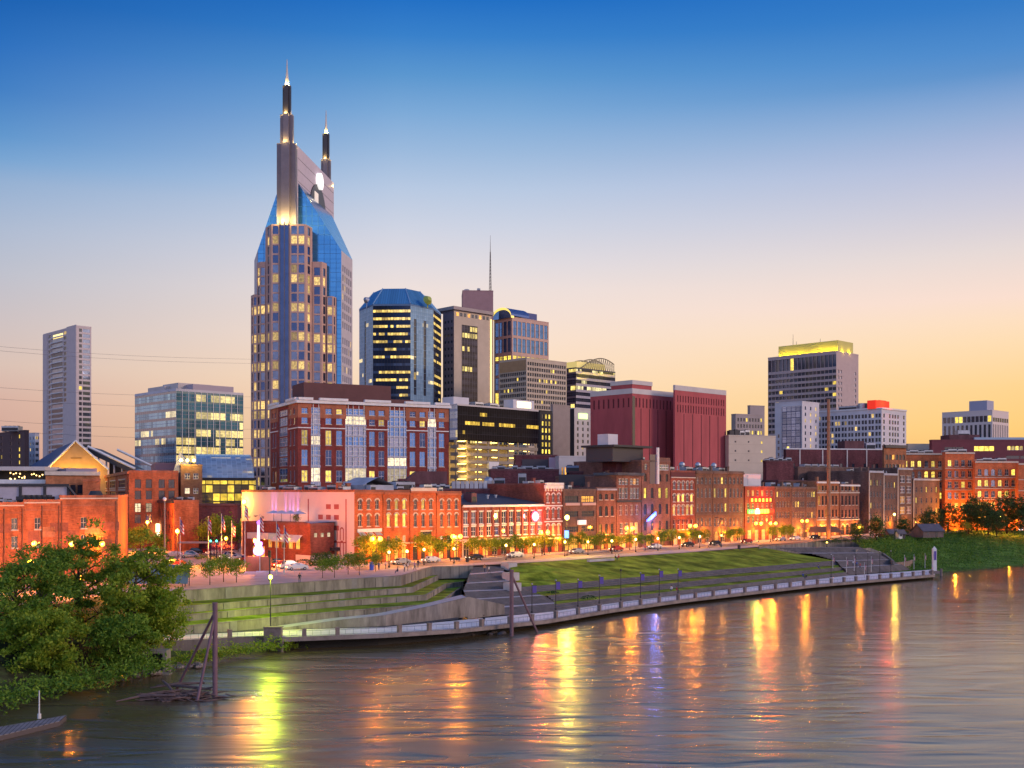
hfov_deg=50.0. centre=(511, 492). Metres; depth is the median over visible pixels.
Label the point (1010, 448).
dark maroon complex
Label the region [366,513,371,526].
window
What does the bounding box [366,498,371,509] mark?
window
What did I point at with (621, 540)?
street tree
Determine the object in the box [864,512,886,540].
riverside tree
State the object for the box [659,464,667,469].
window
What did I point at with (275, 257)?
window
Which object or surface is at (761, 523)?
street lamp
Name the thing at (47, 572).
riverbank tree
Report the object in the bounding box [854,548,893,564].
stepped wall
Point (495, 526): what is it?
window
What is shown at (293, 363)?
window
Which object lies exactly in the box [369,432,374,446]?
window
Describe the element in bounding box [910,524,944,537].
wooden cabin
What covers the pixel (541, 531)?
street lamp
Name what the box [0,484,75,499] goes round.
metal panel hall
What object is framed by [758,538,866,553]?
overlook wall
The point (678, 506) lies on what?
window
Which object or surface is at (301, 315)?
window
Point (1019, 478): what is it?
orange brick block
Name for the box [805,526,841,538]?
overlook shelter
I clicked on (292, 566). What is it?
parked car
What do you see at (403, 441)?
window
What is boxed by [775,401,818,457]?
office building
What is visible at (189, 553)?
parked suv
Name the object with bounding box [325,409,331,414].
window
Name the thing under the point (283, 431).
window
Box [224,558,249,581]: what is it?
street tree
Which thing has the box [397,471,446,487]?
maroon gabled hall
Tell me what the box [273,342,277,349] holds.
window
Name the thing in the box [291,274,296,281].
window
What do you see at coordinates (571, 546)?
window
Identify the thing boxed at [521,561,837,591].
seat steps
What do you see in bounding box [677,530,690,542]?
street tree
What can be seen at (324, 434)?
brick hotel
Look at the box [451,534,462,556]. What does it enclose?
street lamp
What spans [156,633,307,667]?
weeds
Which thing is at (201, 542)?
parking shelter
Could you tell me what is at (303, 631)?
concrete post
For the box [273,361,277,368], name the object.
window
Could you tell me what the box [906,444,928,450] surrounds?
pale low pavilion
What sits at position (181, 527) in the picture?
flagpole
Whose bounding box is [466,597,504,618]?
ramp return wall
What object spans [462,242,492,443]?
skyscraper
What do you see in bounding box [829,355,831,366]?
window
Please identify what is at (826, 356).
window
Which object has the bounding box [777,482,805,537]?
brick front
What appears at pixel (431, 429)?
window
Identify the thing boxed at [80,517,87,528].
window
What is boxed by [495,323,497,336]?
window
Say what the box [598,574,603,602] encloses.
street lamp
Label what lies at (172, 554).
parked car
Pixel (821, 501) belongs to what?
tan corner building
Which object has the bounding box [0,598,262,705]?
river bank
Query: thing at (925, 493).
narrow riverside front
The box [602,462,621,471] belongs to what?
brick side block
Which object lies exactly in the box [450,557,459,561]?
bench
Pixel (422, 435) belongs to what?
window
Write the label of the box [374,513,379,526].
window
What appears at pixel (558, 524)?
window
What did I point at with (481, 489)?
rooftop structure
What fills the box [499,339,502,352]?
window
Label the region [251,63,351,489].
twin spired tower
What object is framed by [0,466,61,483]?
roof terrace building
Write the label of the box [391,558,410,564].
parked car
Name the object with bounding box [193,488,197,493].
window
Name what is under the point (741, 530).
street tree
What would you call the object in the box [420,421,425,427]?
window
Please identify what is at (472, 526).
window
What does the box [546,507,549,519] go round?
window
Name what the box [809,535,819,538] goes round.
parked car
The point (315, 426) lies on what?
window
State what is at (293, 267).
window
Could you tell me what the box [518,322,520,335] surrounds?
window
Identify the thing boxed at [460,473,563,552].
italianate front
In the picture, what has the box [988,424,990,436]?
window
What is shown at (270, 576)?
street lamp
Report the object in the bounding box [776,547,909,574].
end stairs
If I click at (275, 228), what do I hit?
window
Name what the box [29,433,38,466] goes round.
pale office block
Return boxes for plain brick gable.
[82,479,100,494]
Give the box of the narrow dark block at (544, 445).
[537,410,551,454]
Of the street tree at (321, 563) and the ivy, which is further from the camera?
the ivy
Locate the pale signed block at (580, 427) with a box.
[570,408,590,455]
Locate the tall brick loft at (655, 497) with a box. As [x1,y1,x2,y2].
[574,434,669,546]
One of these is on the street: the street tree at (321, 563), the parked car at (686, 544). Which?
the parked car at (686, 544)
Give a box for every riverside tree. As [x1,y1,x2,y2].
[846,518,864,542]
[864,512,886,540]
[894,515,912,536]
[912,507,944,526]
[935,501,962,531]
[948,496,982,533]
[959,494,991,531]
[971,500,1006,534]
[983,508,1009,536]
[987,489,1022,533]
[1005,487,1023,532]
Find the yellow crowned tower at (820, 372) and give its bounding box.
[768,340,858,435]
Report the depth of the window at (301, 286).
426.19 m
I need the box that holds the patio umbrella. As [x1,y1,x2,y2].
[290,511,305,513]
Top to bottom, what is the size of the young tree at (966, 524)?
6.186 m
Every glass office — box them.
[135,383,242,469]
[442,397,538,487]
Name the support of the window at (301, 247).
in the twin spired tower at (301, 314)
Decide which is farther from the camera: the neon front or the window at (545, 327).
the window at (545, 327)
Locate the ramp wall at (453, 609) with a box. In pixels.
[283,597,467,629]
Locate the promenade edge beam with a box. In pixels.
[282,574,934,641]
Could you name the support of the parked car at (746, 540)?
on the street
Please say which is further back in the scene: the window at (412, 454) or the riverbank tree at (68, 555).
the window at (412, 454)
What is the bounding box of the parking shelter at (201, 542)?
[178,541,224,554]
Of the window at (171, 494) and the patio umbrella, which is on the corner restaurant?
the patio umbrella
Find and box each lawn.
[176,575,467,624]
[510,548,832,586]
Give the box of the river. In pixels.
[0,547,1023,767]
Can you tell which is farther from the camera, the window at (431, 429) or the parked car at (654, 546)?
the window at (431, 429)
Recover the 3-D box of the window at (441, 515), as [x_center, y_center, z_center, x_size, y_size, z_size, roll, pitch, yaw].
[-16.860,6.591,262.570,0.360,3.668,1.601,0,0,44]
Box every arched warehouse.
[241,477,393,563]
[326,481,436,560]
[343,480,409,561]
[416,487,461,558]
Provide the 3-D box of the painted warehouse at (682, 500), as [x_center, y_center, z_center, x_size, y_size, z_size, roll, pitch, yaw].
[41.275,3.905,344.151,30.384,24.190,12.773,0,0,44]
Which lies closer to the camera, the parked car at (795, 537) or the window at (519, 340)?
the parked car at (795, 537)
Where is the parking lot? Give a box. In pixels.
[3,579,128,607]
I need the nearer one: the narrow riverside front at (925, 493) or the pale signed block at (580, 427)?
the narrow riverside front at (925, 493)
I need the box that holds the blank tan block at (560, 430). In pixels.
[550,404,569,455]
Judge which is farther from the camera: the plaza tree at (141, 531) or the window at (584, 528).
the window at (584, 528)
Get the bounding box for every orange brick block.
[906,450,941,526]
[941,449,974,529]
[973,457,1018,529]
[1015,463,1023,530]
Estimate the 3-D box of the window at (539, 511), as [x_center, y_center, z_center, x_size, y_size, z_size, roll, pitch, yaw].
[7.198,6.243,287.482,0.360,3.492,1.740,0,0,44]
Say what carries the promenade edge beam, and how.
attached to the promenade
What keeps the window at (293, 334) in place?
in the twin spired tower at (301, 314)
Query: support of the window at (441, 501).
in the arched warehouse at (448, 510)
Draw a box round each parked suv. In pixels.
[180,551,198,557]
[185,547,203,553]
[219,551,236,557]
[271,558,281,566]
[277,560,296,568]
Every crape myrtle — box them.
[206,542,220,555]
[212,541,229,553]
[223,540,236,550]
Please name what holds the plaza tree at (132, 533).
on the plaza
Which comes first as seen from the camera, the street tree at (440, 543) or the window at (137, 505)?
the street tree at (440, 543)
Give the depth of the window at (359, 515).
244.98 m
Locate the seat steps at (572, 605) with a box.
[550,572,848,610]
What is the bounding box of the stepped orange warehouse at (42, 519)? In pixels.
[0,491,127,580]
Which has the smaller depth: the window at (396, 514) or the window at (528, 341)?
the window at (396, 514)
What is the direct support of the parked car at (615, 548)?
on the street
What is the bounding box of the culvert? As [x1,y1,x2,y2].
[139,649,171,674]
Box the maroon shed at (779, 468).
[763,457,793,479]
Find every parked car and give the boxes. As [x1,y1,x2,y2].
[166,551,183,556]
[169,559,185,563]
[206,549,223,554]
[229,554,243,558]
[271,560,283,567]
[285,563,308,569]
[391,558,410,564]
[421,556,440,562]
[465,554,483,559]
[507,551,523,557]
[569,548,584,553]
[608,546,623,550]
[648,544,661,548]
[681,542,694,546]
[709,540,720,544]
[741,538,752,542]
[775,537,786,540]
[790,536,800,539]
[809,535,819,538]
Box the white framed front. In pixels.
[555,471,644,547]
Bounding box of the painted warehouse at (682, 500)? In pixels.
[670,466,695,544]
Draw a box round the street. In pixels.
[353,535,872,570]
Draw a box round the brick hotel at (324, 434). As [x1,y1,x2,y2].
[268,382,450,489]
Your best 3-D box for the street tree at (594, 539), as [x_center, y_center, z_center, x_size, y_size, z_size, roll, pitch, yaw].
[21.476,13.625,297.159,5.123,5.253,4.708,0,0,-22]
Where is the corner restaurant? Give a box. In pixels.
[242,521,339,563]
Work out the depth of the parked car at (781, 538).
360.28 m
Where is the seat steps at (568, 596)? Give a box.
[547,567,842,600]
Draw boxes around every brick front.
[761,482,791,537]
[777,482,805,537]
[777,482,816,536]
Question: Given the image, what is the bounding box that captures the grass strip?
[537,565,843,603]
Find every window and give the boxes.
[11,518,18,530]
[11,536,18,548]
[34,518,41,529]
[77,485,81,493]
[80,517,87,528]
[109,480,114,488]
[118,479,124,487]
[119,489,124,494]
[135,479,140,487]
[135,491,140,498]
[135,503,140,511]
[135,514,140,522]
[146,479,151,487]
[146,491,151,498]
[146,503,151,511]
[146,514,151,522]
[159,479,164,487]
[159,491,164,498]
[168,479,174,487]
[168,491,174,498]
[185,473,189,478]
[185,488,189,493]
[193,473,197,478]
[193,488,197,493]
[273,226,277,233]
[273,236,277,243]
[273,245,277,252]
[273,255,277,262]
[273,265,277,272]
[273,274,277,281]
[273,284,277,291]
[273,294,277,301]
[273,303,277,310]
[273,313,277,320]
[273,323,277,330]
[273,332,277,339]
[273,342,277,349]
[273,352,277,359]
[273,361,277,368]
[273,371,277,378]
[273,381,277,388]
[273,390,277,397]
[280,410,286,416]
[280,417,286,426]
[280,427,286,436]
[280,437,286,446]
[280,447,286,456]
[280,457,286,465]
[280,468,286,481]
[291,226,296,233]
[291,236,296,243]
[291,245,296,252]
[291,255,296,262]
[291,265,296,272]
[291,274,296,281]
[291,284,296,291]
[291,294,296,301]
[291,303,296,310]
[291,313,296,320]
[291,323,296,330]
[291,332,296,339]
[291,342,296,349]
[291,352,296,359]
[291,361,296,368]
[291,371,296,378]
[296,539,299,548]
[299,226,303,233]
[299,236,303,243]
[299,245,303,252]
[299,255,303,262]
[299,265,303,272]
[299,274,303,281]
[299,284,303,291]
[299,294,303,301]
[299,303,303,310]
[299,313,303,320]
[299,323,303,330]
[299,332,303,339]
[299,342,303,349]
[299,352,303,359]
[299,361,303,368]
[299,371,303,378]
[301,408,307,413]
[301,417,307,423]
[301,450,307,465]
[302,430,307,444]
[302,470,307,481]
[311,407,319,413]
[311,415,319,423]
[311,425,319,433]
[311,436,319,444]
[311,446,319,454]
[311,456,319,464]
[311,468,319,481]
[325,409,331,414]
[325,418,331,424]
[325,430,331,445]
[325,450,331,465]
[326,470,331,482]
[336,409,342,414]
[336,419,341,424]
[336,431,342,445]
[336,450,341,465]
[336,470,342,482]
[345,416,365,424]
[345,426,365,435]
[345,436,365,445]
[345,447,365,455]
[345,457,365,465]
[345,468,365,480]
[346,408,364,414]
[357,498,362,509]
[357,513,362,526]
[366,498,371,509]
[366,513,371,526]
[369,410,374,415]
[369,420,374,425]
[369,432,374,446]
[369,451,374,466]
[369,471,374,476]
[374,498,379,509]
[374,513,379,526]
[378,432,384,446]
[378,451,384,466]
[379,420,383,425]
[379,471,383,479]
[386,498,390,509]
[386,512,390,527]
[386,549,390,561]
[388,417,406,425]
[388,427,406,436]
[388,437,406,446]
[388,448,406,456]
[388,457,406,465]
[388,468,406,481]
[389,410,404,416]
[394,498,398,509]
[394,512,398,526]
[402,498,406,509]
[402,512,406,526]
[402,546,405,557]
[409,451,415,466]
[410,421,414,426]
[410,433,415,447]
[413,498,417,509]
[413,512,417,527]
[413,545,416,559]
[419,412,425,417]
[419,433,425,447]
[419,452,424,466]
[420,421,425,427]
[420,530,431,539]
[421,498,425,509]
[421,512,425,526]
[421,548,424,558]
[428,419,435,426]
[428,428,435,436]
[428,438,435,446]
[428,448,435,456]
[428,458,435,466]
[428,498,433,509]
[428,512,433,526]
[439,422,443,427]
[439,433,443,447]
[439,452,443,466]
[439,498,443,509]
[439,512,443,527]
[447,498,451,509]
[447,512,451,526]
[454,498,458,509]
[454,512,458,526]
[463,511,468,524]
[463,526,468,537]
[463,541,469,556]
[471,511,476,524]
[471,525,476,536]
[479,510,483,524]
[479,525,483,536]
[487,510,491,523]
[487,525,491,536]
[494,510,498,523]
[494,525,498,535]
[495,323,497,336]
[495,340,497,353]
[495,364,497,375]
[495,378,497,390]
[495,393,497,403]
[499,322,502,336]
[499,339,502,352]
[502,510,506,523]
[502,524,506,535]
[504,322,506,335]
[504,338,506,352]
[508,321,510,334]
[508,338,510,351]
[509,510,513,523]
[509,524,513,535]
[513,321,516,335]
[513,338,516,351]
[516,510,520,523]
[516,524,520,534]
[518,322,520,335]
[518,339,520,352]
[522,322,524,336]
[522,339,524,352]
[524,510,527,522]
[524,524,527,534]
[527,323,529,336]
[527,340,529,353]
[531,324,533,337]
[531,340,533,353]
[531,524,534,534]
[536,324,538,338]
[536,341,538,354]
[536,538,540,551]
[538,510,541,522]
[540,325,542,338]
[540,342,542,354]
[544,326,546,339]
[544,342,546,355]
[546,493,549,502]
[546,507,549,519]
[555,539,557,551]
[557,492,560,502]
[557,507,560,518]
[557,523,560,534]
[565,496,577,502]
[565,511,577,516]
[565,526,577,531]
[565,539,577,550]
[582,496,593,501]
[582,511,593,516]
[582,525,593,531]
[582,537,593,549]
[599,506,602,516]
[619,505,621,514]
[620,523,622,533]
[625,488,627,498]
[630,488,632,498]
[630,505,632,514]
[633,488,635,498]
[635,522,637,532]
[636,488,638,498]
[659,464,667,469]
[677,480,680,489]
[677,504,680,514]
[690,504,693,514]
[714,530,718,539]
[722,530,725,541]
[755,530,757,539]
[762,529,764,539]
[817,356,819,367]
[821,356,823,367]
[825,355,827,366]
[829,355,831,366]
[833,354,835,366]
[841,524,844,534]
[900,475,904,482]
[900,486,904,492]
[900,496,904,503]
[900,507,904,513]
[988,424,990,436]
[1006,456,1019,458]
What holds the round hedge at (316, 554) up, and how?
on the plaza
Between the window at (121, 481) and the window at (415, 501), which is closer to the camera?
the window at (415, 501)
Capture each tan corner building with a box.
[761,477,839,535]
[833,480,859,534]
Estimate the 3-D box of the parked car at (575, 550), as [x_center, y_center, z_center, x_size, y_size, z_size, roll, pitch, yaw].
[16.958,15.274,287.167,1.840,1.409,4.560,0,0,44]
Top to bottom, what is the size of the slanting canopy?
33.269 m
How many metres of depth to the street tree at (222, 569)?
195.76 m
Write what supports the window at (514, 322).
in the pediment tower at (520, 334)
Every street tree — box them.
[173,559,200,585]
[198,556,225,584]
[215,553,237,581]
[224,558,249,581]
[314,556,330,577]
[325,553,346,577]
[339,551,356,568]
[348,549,371,574]
[350,532,384,563]
[366,553,384,571]
[369,536,393,563]
[383,535,405,559]
[410,531,438,554]
[429,535,449,556]
[440,531,462,558]
[463,535,484,553]
[473,536,495,556]
[489,536,503,551]
[496,536,514,555]
[508,532,522,550]
[517,536,533,550]
[525,534,541,554]
[536,534,551,553]
[542,533,557,553]
[558,532,577,551]
[575,530,589,544]
[586,533,600,545]
[592,531,607,550]
[605,533,620,545]
[614,535,628,545]
[621,531,638,543]
[632,532,650,543]
[645,534,657,543]
[655,529,671,542]
[666,527,680,545]
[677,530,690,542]
[685,528,700,539]
[698,529,711,539]
[724,527,738,542]
[731,527,746,537]
[766,525,777,535]
[776,524,791,536]
[783,524,796,535]
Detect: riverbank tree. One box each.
[0,540,86,651]
[0,603,94,680]
[7,515,132,640]
[78,602,162,675]
[79,526,186,651]
[118,580,195,650]
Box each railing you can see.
[235,631,301,636]
[340,627,389,633]
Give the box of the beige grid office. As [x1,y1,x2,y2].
[499,357,566,454]
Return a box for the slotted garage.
[555,456,585,474]
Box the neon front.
[744,474,774,539]
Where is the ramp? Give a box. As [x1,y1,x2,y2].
[279,595,464,627]
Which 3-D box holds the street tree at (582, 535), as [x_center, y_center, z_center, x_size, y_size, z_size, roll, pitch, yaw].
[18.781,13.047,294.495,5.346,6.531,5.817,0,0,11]
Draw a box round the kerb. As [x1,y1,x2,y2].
[256,535,865,572]
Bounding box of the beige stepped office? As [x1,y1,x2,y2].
[731,405,764,435]
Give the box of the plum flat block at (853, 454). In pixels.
[783,441,881,467]
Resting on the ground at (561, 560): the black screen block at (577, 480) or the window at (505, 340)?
the black screen block at (577, 480)
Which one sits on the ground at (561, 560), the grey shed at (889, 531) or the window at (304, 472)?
the grey shed at (889, 531)
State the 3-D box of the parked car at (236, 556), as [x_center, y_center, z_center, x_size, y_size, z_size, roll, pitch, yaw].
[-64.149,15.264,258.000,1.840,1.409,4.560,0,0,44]
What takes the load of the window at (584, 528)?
in the modern infill
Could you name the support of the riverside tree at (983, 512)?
on the ivy bank at (1009, 560)
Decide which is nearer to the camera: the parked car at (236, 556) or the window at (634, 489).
the parked car at (236, 556)
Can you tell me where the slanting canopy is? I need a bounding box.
[87,445,151,473]
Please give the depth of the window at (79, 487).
253.93 m
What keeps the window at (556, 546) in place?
in the italianate front at (549, 495)
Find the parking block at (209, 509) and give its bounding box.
[199,503,241,549]
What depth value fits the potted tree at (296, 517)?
250.87 m
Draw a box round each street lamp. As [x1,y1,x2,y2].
[100,541,104,567]
[175,529,179,564]
[269,574,271,625]
[370,536,382,564]
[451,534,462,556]
[531,583,536,612]
[539,530,549,554]
[555,579,559,609]
[577,579,581,606]
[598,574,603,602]
[625,526,634,549]
[640,572,643,597]
[658,569,662,595]
[754,521,762,541]
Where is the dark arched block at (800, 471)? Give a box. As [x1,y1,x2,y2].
[794,464,865,479]
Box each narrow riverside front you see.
[807,467,883,533]
[848,464,912,530]
[876,470,897,530]
[912,478,939,527]
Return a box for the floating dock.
[0,690,66,740]
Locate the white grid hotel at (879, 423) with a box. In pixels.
[819,400,906,448]
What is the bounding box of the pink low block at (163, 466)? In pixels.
[151,463,175,470]
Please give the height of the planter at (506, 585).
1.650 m
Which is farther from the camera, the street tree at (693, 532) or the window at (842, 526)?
the window at (842, 526)
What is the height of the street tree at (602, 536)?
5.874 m
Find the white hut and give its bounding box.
[895,530,906,538]
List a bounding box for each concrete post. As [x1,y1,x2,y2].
[227,629,231,637]
[302,628,306,636]
[335,627,339,634]
[397,624,402,632]
[426,623,431,630]
[454,621,458,628]
[479,619,484,626]
[553,611,558,617]
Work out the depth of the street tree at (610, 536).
302.71 m
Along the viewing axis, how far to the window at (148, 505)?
314.41 m
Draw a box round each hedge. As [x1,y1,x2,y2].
[196,556,219,559]
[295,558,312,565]
[309,552,319,565]
[313,552,324,565]
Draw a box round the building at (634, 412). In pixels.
[590,380,672,466]
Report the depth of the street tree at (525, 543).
278.15 m
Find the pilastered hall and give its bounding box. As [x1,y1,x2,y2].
[461,492,544,557]
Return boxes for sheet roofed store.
[762,480,806,485]
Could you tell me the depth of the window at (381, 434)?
342.29 m
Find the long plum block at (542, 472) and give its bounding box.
[488,465,558,482]
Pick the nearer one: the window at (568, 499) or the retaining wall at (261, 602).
the retaining wall at (261, 602)
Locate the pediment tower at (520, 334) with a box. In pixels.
[493,308,548,443]
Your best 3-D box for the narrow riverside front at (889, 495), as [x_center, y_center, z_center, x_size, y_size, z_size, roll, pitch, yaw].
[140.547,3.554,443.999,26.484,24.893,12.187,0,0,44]
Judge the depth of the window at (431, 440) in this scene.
349.98 m
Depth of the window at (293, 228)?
426.19 m
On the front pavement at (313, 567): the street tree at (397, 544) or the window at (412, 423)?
the street tree at (397, 544)
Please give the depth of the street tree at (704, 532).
334.94 m
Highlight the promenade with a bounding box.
[164,570,929,640]
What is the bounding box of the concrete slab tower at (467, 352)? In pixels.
[437,306,493,443]
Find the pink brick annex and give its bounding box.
[44,468,99,494]
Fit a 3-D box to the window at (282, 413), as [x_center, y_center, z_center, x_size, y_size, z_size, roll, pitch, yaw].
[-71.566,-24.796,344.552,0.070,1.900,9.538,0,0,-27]
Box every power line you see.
[0,346,218,358]
[7,351,250,363]
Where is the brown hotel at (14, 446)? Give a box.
[0,426,28,466]
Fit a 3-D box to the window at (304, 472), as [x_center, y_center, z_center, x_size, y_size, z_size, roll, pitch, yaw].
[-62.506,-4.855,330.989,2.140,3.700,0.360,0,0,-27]
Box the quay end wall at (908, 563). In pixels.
[896,560,912,567]
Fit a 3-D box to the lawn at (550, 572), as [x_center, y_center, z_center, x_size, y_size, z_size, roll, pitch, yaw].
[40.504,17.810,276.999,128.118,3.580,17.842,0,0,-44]
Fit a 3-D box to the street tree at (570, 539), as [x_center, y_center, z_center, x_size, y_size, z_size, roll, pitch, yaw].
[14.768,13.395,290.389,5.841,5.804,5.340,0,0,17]
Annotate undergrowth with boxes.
[0,650,196,713]
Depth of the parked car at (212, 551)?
279.19 m
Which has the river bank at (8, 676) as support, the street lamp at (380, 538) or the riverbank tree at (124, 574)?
the riverbank tree at (124, 574)
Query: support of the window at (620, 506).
in the white framed front
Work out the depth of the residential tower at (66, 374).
710.48 m
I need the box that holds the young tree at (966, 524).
[962,520,972,529]
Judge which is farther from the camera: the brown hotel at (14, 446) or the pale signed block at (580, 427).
the brown hotel at (14, 446)
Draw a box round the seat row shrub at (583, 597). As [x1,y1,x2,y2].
[580,595,596,599]
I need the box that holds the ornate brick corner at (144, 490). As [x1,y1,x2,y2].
[104,470,178,548]
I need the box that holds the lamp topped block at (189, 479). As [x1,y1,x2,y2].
[178,459,202,502]
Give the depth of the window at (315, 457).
332.65 m
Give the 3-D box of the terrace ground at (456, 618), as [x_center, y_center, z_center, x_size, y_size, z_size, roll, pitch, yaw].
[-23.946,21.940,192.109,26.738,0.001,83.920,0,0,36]
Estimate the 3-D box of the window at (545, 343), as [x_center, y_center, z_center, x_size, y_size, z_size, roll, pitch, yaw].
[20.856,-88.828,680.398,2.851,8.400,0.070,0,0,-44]
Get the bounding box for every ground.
[3,534,905,612]
[163,617,458,635]
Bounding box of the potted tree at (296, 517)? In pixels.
[292,514,300,520]
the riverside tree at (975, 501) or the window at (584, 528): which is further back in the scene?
the riverside tree at (975, 501)
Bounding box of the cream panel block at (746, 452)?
[725,429,775,480]
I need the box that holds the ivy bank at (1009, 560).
[856,530,1023,572]
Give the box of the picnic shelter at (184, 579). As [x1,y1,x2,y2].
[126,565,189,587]
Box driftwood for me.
[116,680,235,701]
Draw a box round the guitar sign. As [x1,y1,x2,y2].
[246,520,270,570]
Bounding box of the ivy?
[852,529,1023,571]
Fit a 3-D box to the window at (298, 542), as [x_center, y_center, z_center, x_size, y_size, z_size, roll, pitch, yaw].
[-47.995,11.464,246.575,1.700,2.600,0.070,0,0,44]
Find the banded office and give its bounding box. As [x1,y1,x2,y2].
[567,358,614,408]
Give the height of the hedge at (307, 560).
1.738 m
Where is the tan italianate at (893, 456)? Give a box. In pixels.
[882,445,907,467]
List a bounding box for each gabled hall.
[30,440,108,494]
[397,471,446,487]
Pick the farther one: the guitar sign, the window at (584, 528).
the window at (584, 528)
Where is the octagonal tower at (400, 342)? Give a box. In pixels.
[359,288,440,404]
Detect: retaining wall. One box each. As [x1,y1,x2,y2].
[170,566,472,601]
[171,581,463,621]
[173,587,461,634]
[176,575,467,613]
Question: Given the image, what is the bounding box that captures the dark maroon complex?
[929,430,1023,462]
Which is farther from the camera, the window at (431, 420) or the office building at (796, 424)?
the office building at (796, 424)
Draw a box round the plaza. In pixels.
[128,543,361,588]
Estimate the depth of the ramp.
183.00 m
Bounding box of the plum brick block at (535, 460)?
[513,454,556,468]
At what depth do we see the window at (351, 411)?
338.38 m
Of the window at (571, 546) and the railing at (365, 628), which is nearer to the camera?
the railing at (365, 628)
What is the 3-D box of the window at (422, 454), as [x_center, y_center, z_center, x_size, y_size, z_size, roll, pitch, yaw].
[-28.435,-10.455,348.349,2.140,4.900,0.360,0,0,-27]
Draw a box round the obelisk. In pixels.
[929,546,939,573]
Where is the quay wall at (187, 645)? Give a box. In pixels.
[158,635,283,651]
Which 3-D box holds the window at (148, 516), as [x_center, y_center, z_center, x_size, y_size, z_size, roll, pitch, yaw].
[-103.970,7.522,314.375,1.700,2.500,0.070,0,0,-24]
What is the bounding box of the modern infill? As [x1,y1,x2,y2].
[562,483,595,551]
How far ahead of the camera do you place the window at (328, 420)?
334.52 m
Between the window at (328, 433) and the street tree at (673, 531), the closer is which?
the street tree at (673, 531)
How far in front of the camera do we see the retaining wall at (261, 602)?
190.31 m
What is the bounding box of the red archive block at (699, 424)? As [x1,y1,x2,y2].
[673,385,725,469]
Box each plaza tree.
[128,524,154,551]
[128,528,141,548]
[151,530,169,547]
[192,523,219,548]
[198,512,240,540]
[225,520,241,551]
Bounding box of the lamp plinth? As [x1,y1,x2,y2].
[263,626,283,647]
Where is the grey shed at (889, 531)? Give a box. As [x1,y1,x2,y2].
[884,529,897,537]
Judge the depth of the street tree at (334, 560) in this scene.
205.71 m
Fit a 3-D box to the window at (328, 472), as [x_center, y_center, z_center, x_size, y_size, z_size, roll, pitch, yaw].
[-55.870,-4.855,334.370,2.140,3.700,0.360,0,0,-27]
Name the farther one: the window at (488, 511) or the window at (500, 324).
the window at (500, 324)
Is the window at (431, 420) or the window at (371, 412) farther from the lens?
the window at (431, 420)
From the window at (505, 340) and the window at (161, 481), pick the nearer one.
the window at (161, 481)
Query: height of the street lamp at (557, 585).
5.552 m
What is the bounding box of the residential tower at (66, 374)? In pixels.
[43,325,90,456]
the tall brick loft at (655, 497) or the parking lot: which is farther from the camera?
the tall brick loft at (655, 497)
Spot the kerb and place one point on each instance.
(548, 554)
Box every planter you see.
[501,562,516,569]
[502,572,518,580]
[503,582,520,590]
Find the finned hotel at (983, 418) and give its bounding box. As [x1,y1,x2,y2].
[942,400,1008,436]
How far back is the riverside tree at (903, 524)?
394.31 m
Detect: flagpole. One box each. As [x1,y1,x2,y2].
[179,517,183,563]
[208,516,211,565]
[221,514,224,559]
[231,521,235,558]
[244,505,247,569]
[259,517,263,570]
[276,521,280,573]
[284,526,287,573]
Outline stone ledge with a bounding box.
[587,558,614,561]
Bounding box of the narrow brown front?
[569,482,616,549]
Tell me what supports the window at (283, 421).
in the brick hotel at (324, 434)
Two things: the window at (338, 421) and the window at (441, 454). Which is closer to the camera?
the window at (338, 421)
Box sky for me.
[0,0,1023,473]
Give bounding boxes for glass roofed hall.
[174,452,255,542]
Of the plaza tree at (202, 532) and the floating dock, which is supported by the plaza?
the plaza tree at (202, 532)
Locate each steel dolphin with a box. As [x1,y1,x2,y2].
[175,602,217,699]
[509,570,537,635]
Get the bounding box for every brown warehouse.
[679,462,713,543]
[693,462,728,541]
[711,463,744,541]
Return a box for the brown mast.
[826,398,831,538]
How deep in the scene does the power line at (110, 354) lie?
610.49 m
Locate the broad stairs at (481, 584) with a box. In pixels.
[463,564,554,615]
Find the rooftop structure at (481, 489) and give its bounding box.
[428,481,491,493]
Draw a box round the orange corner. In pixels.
[156,496,198,551]
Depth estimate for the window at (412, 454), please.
346.92 m
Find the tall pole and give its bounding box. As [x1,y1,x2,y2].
[163,497,166,558]
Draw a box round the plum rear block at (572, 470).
[566,465,583,474]
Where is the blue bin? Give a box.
[369,562,373,569]
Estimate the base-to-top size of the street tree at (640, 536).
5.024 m
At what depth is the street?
282.77 m
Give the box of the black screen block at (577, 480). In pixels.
[559,474,592,486]
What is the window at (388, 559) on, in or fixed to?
in the arched warehouse at (395, 512)
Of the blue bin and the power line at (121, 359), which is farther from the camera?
the power line at (121, 359)
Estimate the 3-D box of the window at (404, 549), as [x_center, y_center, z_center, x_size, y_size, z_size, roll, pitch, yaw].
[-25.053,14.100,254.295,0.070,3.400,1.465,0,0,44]
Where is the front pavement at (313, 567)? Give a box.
[256,533,880,571]
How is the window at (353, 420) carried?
in the brick hotel at (324, 434)
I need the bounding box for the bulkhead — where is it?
[284,578,922,648]
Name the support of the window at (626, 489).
in the white framed front
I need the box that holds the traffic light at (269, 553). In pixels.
[268,550,270,581]
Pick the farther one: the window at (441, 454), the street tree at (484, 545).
the window at (441, 454)

